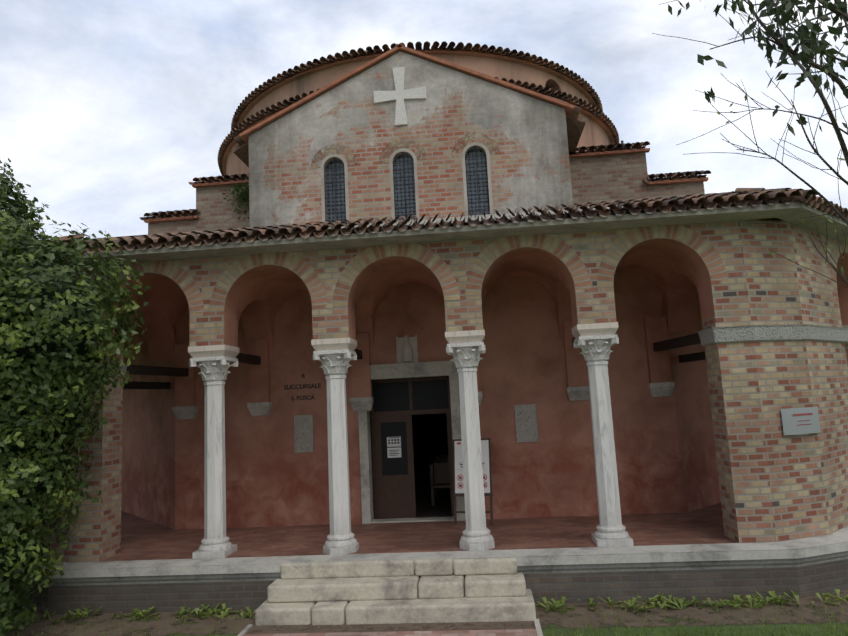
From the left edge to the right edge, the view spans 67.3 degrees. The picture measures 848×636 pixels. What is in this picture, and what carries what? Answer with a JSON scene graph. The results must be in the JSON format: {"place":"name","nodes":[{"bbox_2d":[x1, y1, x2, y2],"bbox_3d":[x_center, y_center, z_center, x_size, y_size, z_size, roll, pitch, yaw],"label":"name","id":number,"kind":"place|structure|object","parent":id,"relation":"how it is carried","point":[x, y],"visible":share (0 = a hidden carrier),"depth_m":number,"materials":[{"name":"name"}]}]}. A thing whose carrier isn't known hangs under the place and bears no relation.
{"place":"outdoors","nodes":[
{"label":"outdoors","id":0,"kind":"place"},
{"bbox_2d":[243,624,536,635],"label":"brick paving","id":1,"kind":"structure","parent":0,"point":[507,632],"depth_m":8.75,"materials":[{"name":"brown brick"}]},
{"bbox_2d":[105,223,710,346],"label":"brick spandrel wall","id":2,"kind":"structure","parent":0,"point":[594,304],"depth_m":10.94,"materials":[{"name":"brown brick"}]},
{"bbox_2d":[98,225,727,315],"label":"brick arches","id":3,"kind":"structure","parent":2,"relation":"attached to","point":[562,251],"depth_m":10.92,"materials":[{"name":"brown brick"}]},
{"bbox_2d":[372,472,451,518],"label":"interior floor","id":4,"kind":"structure","parent":0,"point":[426,508],"depth_m":15.78,"materials":[{"name":"grey"}]},
{"bbox_2d":[370,376,447,473],"bbox_3d":[0.231,1.780,18.048,7.000,6.000,8.700,-3,-7,5],"label":"dark doorway interior","id":5,"kind":"object","parent":4,"relation":"on","point":[430,439],"depth_m":22.15,"materials":[{"name":"black"}]},
{"bbox_2d":[430,454,449,505],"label":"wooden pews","id":6,"kind":"object","parent":4,"relation":"on","point":[439,474],"visible":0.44,"depth_m":15.34,"materials":[{"name":"brown wood"}]},
{"bbox_2d":[104,503,737,560],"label":"porch floor","id":7,"kind":"structure","parent":0,"point":[143,539],"depth_m":11.68,"materials":[{"name":"red brick"}]},
{"bbox_2d":[358,361,465,523],"bbox_3d":[-0.276,2.587,13.382,2.230,3.260,0.410,-3,-7,5],"label":"stone door frame","id":8,"kind":"object","parent":7,"relation":"on","point":[414,370],"visible":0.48,"depth_m":13.31,"materials":[{"name":"grey stone"}]},
{"bbox_2d":[396,334,417,362],"bbox_3d":[-0.363,0.647,13.488,0.450,0.600,0.247,-3,-7,5],"label":"stone relief","id":9,"kind":"object","parent":8,"relation":"on","point":[407,348],"visible":1,"depth_m":13.46},
{"bbox_2d":[371,376,456,518],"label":"door","id":10,"kind":"structure","parent":8,"relation":"in","point":[394,496],"depth_m":13.76,"materials":[{"name":"brown wood"}]},
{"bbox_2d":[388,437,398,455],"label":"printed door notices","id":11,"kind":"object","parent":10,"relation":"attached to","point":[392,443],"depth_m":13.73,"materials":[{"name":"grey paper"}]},
{"bbox_2d":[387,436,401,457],"bbox_3d":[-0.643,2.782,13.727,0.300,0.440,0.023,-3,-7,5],"label":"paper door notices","id":12,"kind":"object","parent":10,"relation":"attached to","point":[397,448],"depth_m":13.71,"materials":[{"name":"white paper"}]},
{"bbox_2d":[203,359,621,538],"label":"column shafts","id":13,"kind":"object","parent":7,"relation":"on","point":[609,509],"depth_m":10.77,"materials":[{"name":"white stone"}]},
{"bbox_2d":[123,333,705,388],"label":"wooden tie beams","id":14,"kind":"structure","parent":13,"relation":"on","point":[684,341],"depth_m":12.75,"materials":[{"name":"brown wood"}]},
{"bbox_2d":[189,334,847,380],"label":"column capitals","id":15,"kind":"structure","parent":13,"relation":"on","point":[596,347],"depth_m":10.91,"materials":[{"name":"white stone"}]},
{"bbox_2d":[188,322,847,357],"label":"impost blocks","id":16,"kind":"structure","parent":15,"relation":"on","point":[594,329],"depth_m":10.90,"materials":[{"name":"stone"}]},
{"bbox_2d":[105,238,714,353],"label":"arch soffits","id":17,"kind":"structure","parent":16,"relation":"on","point":[691,257],"depth_m":11.21,"materials":[{"name":"brown brick"}]},
{"bbox_2d":[124,247,698,360],"bbox_3d":[-0.342,-0.194,12.586,13.320,1.350,2.090,-3,-7,5],"label":"porch vault","id":18,"kind":"object","parent":16,"relation":"on","point":[670,274],"visible":0.48,"depth_m":12.97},
{"bbox_2d":[836,252,847,324],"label":"arch opening","id":19,"kind":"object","parent":16,"relation":"on","point":[842,290],"depth_m":13.24,"materials":[{"name":"red brick"}]},
{"bbox_2d":[35,219,847,562],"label":"brick corner piers","id":20,"kind":"structure","parent":7,"relation":"on","point":[777,483],"depth_m":10.52,"materials":[{"name":"brown brick"}]},
{"bbox_2d":[55,202,847,265],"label":"porch eave soffit","id":21,"kind":"structure","parent":20,"relation":"on","point":[793,211],"depth_m":10.70,"materials":[{"name":"grey concrete"}]},
{"bbox_2d":[148,152,704,233],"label":"brick side walls","id":22,"kind":"structure","parent":21,"relation":"on","point":[606,178],"depth_m":15.78,"materials":[{"name":"brown brick"}]},
{"bbox_2d":[144,148,708,222],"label":"roof tiles","id":23,"kind":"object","parent":22,"relation":"on","point":[643,150],"depth_m":15.75,"materials":[{"name":"tile"}]},
{"bbox_2d":[222,52,614,175],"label":"drum wall","id":24,"kind":"structure","parent":23,"relation":"on","point":[596,132],"depth_m":17.47,"materials":[{"name":"paint"}]},
{"bbox_2d":[222,50,614,161],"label":"drum roofs","id":25,"kind":"structure","parent":24,"relation":"on","point":[420,51],"depth_m":17.16,"materials":[{"name":"brown tile"}]},
{"bbox_2d":[217,41,619,175],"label":"roof tiles","id":26,"kind":"object","parent":25,"relation":"on","point":[597,112],"visible":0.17,"depth_m":17.24,"materials":[{"name":"brown tile"}]},
{"bbox_2d":[545,79,560,90],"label":"drum window niches","id":27,"kind":"object","parent":24,"relation":"in","point":[551,83],"visible":0.12,"depth_m":18.06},
{"bbox_2d":[139,141,710,220],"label":"roof eaves","id":28,"kind":"object","parent":23,"relation":"on","point":[674,176],"visible":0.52,"depth_m":16.23,"materials":[{"name":"brown tile"}]},
{"bbox_2d":[34,188,847,254],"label":"porch roof tiles","id":29,"kind":"object","parent":21,"relation":"on","point":[743,197],"visible":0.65,"depth_m":10.85,"materials":[{"name":"brown tile"}]},
{"bbox_2d":[90,324,847,377],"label":"stone band","id":30,"kind":"object","parent":20,"relation":"attached to","point":[759,333],"visible":0.52,"depth_m":10.46,"materials":[{"name":"stone"}]},
{"bbox_2d":[781,407,820,434],"bbox_3d":[6.119,1.663,10.309,0.770,0.420,0.050,0,-8,-18],"label":"wall sign","id":31,"kind":"object","parent":20,"relation":"attached to","point":[790,423],"visible":1,"depth_m":10.27,"materials":[{"name":"white stone"}]},
{"bbox_2d":[793,413,812,425],"bbox_3d":[6.126,1.634,10.286,0.400,0.184,0.004,0,-8,-18],"label":"plaque lettering","id":32,"kind":"object","parent":31,"relation":"attached to","point":[803,414],"visible":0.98,"depth_m":10.29},
{"bbox_2d":[452,438,492,524],"bbox_3d":[0.986,3.308,12.947,0.821,1.691,0.952,-3,-7,5],"label":"sign stand frame","id":33,"kind":"object","parent":7,"relation":"on","point":[490,494],"visible":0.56,"depth_m":12.66,"materials":[{"name":"black metal"}]},
{"bbox_2d":[454,440,489,492],"bbox_3d":[0.962,2.980,12.787,0.700,1.012,0.202,-5,-8,14],"label":"easel sign","id":34,"kind":"object","parent":33,"relation":"attached to","point":[459,459],"visible":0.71,"depth_m":12.79,"materials":[{"name":"white paper"}]},
{"bbox_2d":[457,442,486,488],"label":"poster graphics","id":35,"kind":"object","parent":34,"relation":"attached to","point":[462,476],"visible":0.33,"depth_m":12.73,"materials":[{"name":"red paper"}]},
{"bbox_2d":[121,270,847,529],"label":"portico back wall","id":36,"kind":"structure","parent":7,"relation":"on","point":[665,452],"depth_m":13.38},
{"bbox_2d":[284,383,320,389],"bbox_3d":[-2.603,1.466,13.633,0.809,0.102,0.008,-3,-7,5],"label":"wall lettering","id":37,"kind":"object","parent":36,"relation":"attached to","point":[304,386],"visible":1,"depth_m":13.63,"materials":[{"name":"grey paint"}]},
{"bbox_2d":[291,395,313,400],"bbox_3d":[-2.584,1.703,13.601,0.514,0.094,0.008,-3,-7,5],"label":"lettering","id":38,"kind":"object","parent":36,"relation":"attached to","point":[303,397],"visible":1,"depth_m":13.60,"materials":[{"name":"grey paint"}]},
{"bbox_2d":[248,51,572,226],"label":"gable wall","id":39,"kind":"structure","parent":36,"relation":"on","point":[530,165],"depth_m":14.12,"materials":[{"name":"grey paint"}]},
{"bbox_2d":[217,182,248,220],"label":"ivy leaves","id":40,"kind":"object","parent":39,"relation":"attached to","point":[243,194],"visible":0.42,"depth_m":16.41,"materials":[{"name":"green plant"}]},
{"bbox_2d":[373,67,426,125],"bbox_3d":[-0.538,-4.957,14.237,1.180,1.350,0.050,-3,-7,5],"label":"cross","id":41,"kind":"object","parent":39,"relation":"attached to","point":[400,95],"visible":1,"depth_m":14.21,"materials":[{"name":"white stone"}]},
{"bbox_2d":[310,132,499,168],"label":"brick window arches","id":42,"kind":"structure","parent":39,"relation":"in","point":[351,157],"depth_m":14.12,"materials":[{"name":"red brick"}]},
{"bbox_2d":[239,43,574,142],"bbox_3d":[-0.490,-5.221,14.393,7.487,1.886,0.380,-3,-7,5],"label":"gable roof edge","id":43,"kind":"object","parent":39,"relation":"on","point":[401,47],"visible":0.61,"depth_m":14.32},
{"bbox_2d":[321,142,492,221],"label":"window frames","id":44,"kind":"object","parent":39,"relation":"attached to","point":[394,153],"visible":0.9,"depth_m":13.99,"materials":[{"name":"grey stone"}]},
{"bbox_2d":[324,145,489,221],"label":"window reveals","id":45,"kind":"object","parent":39,"relation":"in","point":[404,152],"visible":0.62,"depth_m":14.18,"materials":[{"name":"grey stone"}]},
{"bbox_2d":[324,148,489,222],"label":"iron window grilles","id":46,"kind":"object","parent":45,"relation":"in","point":[335,190],"visible":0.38,"depth_m":14.01,"materials":[{"name":"black metal"}]},
{"bbox_2d":[326,149,488,222],"bbox_3d":[-0.391,-2.782,14.147,3.620,1.785,0.001,-3,-7,5],"label":"gable window glass","id":47,"kind":"object","parent":45,"relation":"in","point":[410,188],"visible":0.69,"depth_m":14.15,"materials":[{"name":"grey glass"}]},
{"bbox_2d":[231,114,586,167],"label":"gable roof slab","id":48,"kind":"structure","parent":39,"relation":"on","point":[575,126],"depth_m":14.77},
{"bbox_2d":[234,96,580,145],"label":"roof tiles","id":49,"kind":"object","parent":48,"relation":"on","point":[240,141],"depth_m":14.06,"materials":[{"name":"brown tile"}]},
{"bbox_2d":[123,292,701,360],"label":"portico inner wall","id":50,"kind":"structure","parent":36,"relation":"attached to","point":[141,337],"depth_m":15.54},
{"bbox_2d":[294,404,538,452],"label":"stone wall plaques","id":51,"kind":"object","parent":36,"relation":"attached to","point":[526,423],"visible":0.98,"depth_m":13.13,"materials":[{"name":"grey stone"}]},
{"bbox_2d":[175,316,671,406],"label":"wall pilasters","id":52,"kind":"object","parent":36,"relation":"attached to","point":[658,362],"visible":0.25,"depth_m":13.42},
{"bbox_2d":[172,382,674,419],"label":"wall corbels","id":53,"kind":"object","parent":36,"relation":"attached to","point":[573,394],"visible":0.79,"depth_m":13.33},
{"bbox_2d":[0,0,847,239],"label":"sky","id":54,"kind":"structure","parent":0,"point":[109,109],"materials":[{"name":"white"}]},
{"bbox_2d":[5,602,847,635],"bbox_3d":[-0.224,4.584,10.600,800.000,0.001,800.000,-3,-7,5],"label":"lawn","id":55,"kind":"structure","parent":0,"point":[688,629],"depth_m":8.42,"materials":[{"name":"green plant"}]},
{"bbox_2d":[0,158,150,635],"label":"shrub","id":56,"kind":"object","parent":55,"relation":"on","point":[16,516],"depth_m":9.12,"materials":[{"name":"green plant"}]},
{"bbox_2d":[237,619,542,635],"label":"path kerb stones","id":57,"kind":"object","parent":55,"relation":"on","point":[536,622],"visible":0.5,"depth_m":8.95,"materials":[{"name":"stone"}]},
{"bbox_2d":[0,590,847,635],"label":"dirt strip","id":58,"kind":"object","parent":55,"relation":"on","point":[709,616],"visible":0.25,"depth_m":9.15,"materials":[{"name":"brown soil"}]},
{"bbox_2d":[255,558,535,625],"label":"steps","id":59,"kind":"structure","parent":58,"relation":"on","point":[395,591],"depth_m":9.49,"materials":[{"name":"grey stone"}]},
{"bbox_2d":[9,589,847,622],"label":"weeds","id":60,"kind":"object","parent":58,"relation":"on","point":[756,601],"visible":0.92,"depth_m":9.40,"materials":[{"name":"green plant"}]},
{"bbox_2d":[16,559,847,614],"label":"brick base wall","id":61,"kind":"structure","parent":55,"relation":"on","point":[801,581],"depth_m":9.71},
{"bbox_2d":[12,551,847,585],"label":"ledge molding","id":62,"kind":"structure","parent":61,"relation":"attached to","point":[686,565],"depth_m":9.73,"materials":[{"name":"grey stone"}]},
{"bbox_2d":[16,542,847,578],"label":"stylobate slab","id":63,"kind":"object","parent":61,"relation":"on","point":[557,560],"visible":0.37,"depth_m":9.70,"materials":[{"name":"grey stone"}]},
{"bbox_2d":[21,526,847,569],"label":"portico floor edge","id":64,"kind":"object","parent":61,"relation":"on","point":[840,536],"visible":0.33,"depth_m":10.10,"materials":[{"name":"grey stone"}]},
{"bbox_2d":[192,524,633,558],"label":"column bases","id":65,"kind":"object","parent":64,"relation":"on","point":[602,536],"depth_m":10.52,"materials":[{"name":"white stone"}]},
{"bbox_2d":[652,0,847,287],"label":"tree","id":66,"kind":"object","parent":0,"point":[785,7],"depth_m":6.23,"materials":[{"name":"plant"}]},
{"bbox_2d":[707,3,846,273],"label":"leaves","id":67,"kind":"object","parent":66,"relation":"attached to","point":[802,221],"visible":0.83,"depth_m":6.09,"materials":[{"name":"green plant"}]},
{"bbox_2d":[830,237,837,251],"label":"brick arcade wall","id":68,"kind":"structure","parent":0,"point":[833,241],"depth_m":12.17,"materials":[{"name":"brown brick"}]},
{"bbox_2d":[831,240,847,287],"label":"diagonal arcade voussoirs","id":69,"kind":"object","parent":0,"point":[836,253],"visible":0.77,"depth_m":12.16,"materials":[{"name":"brown brick"}]}
]}

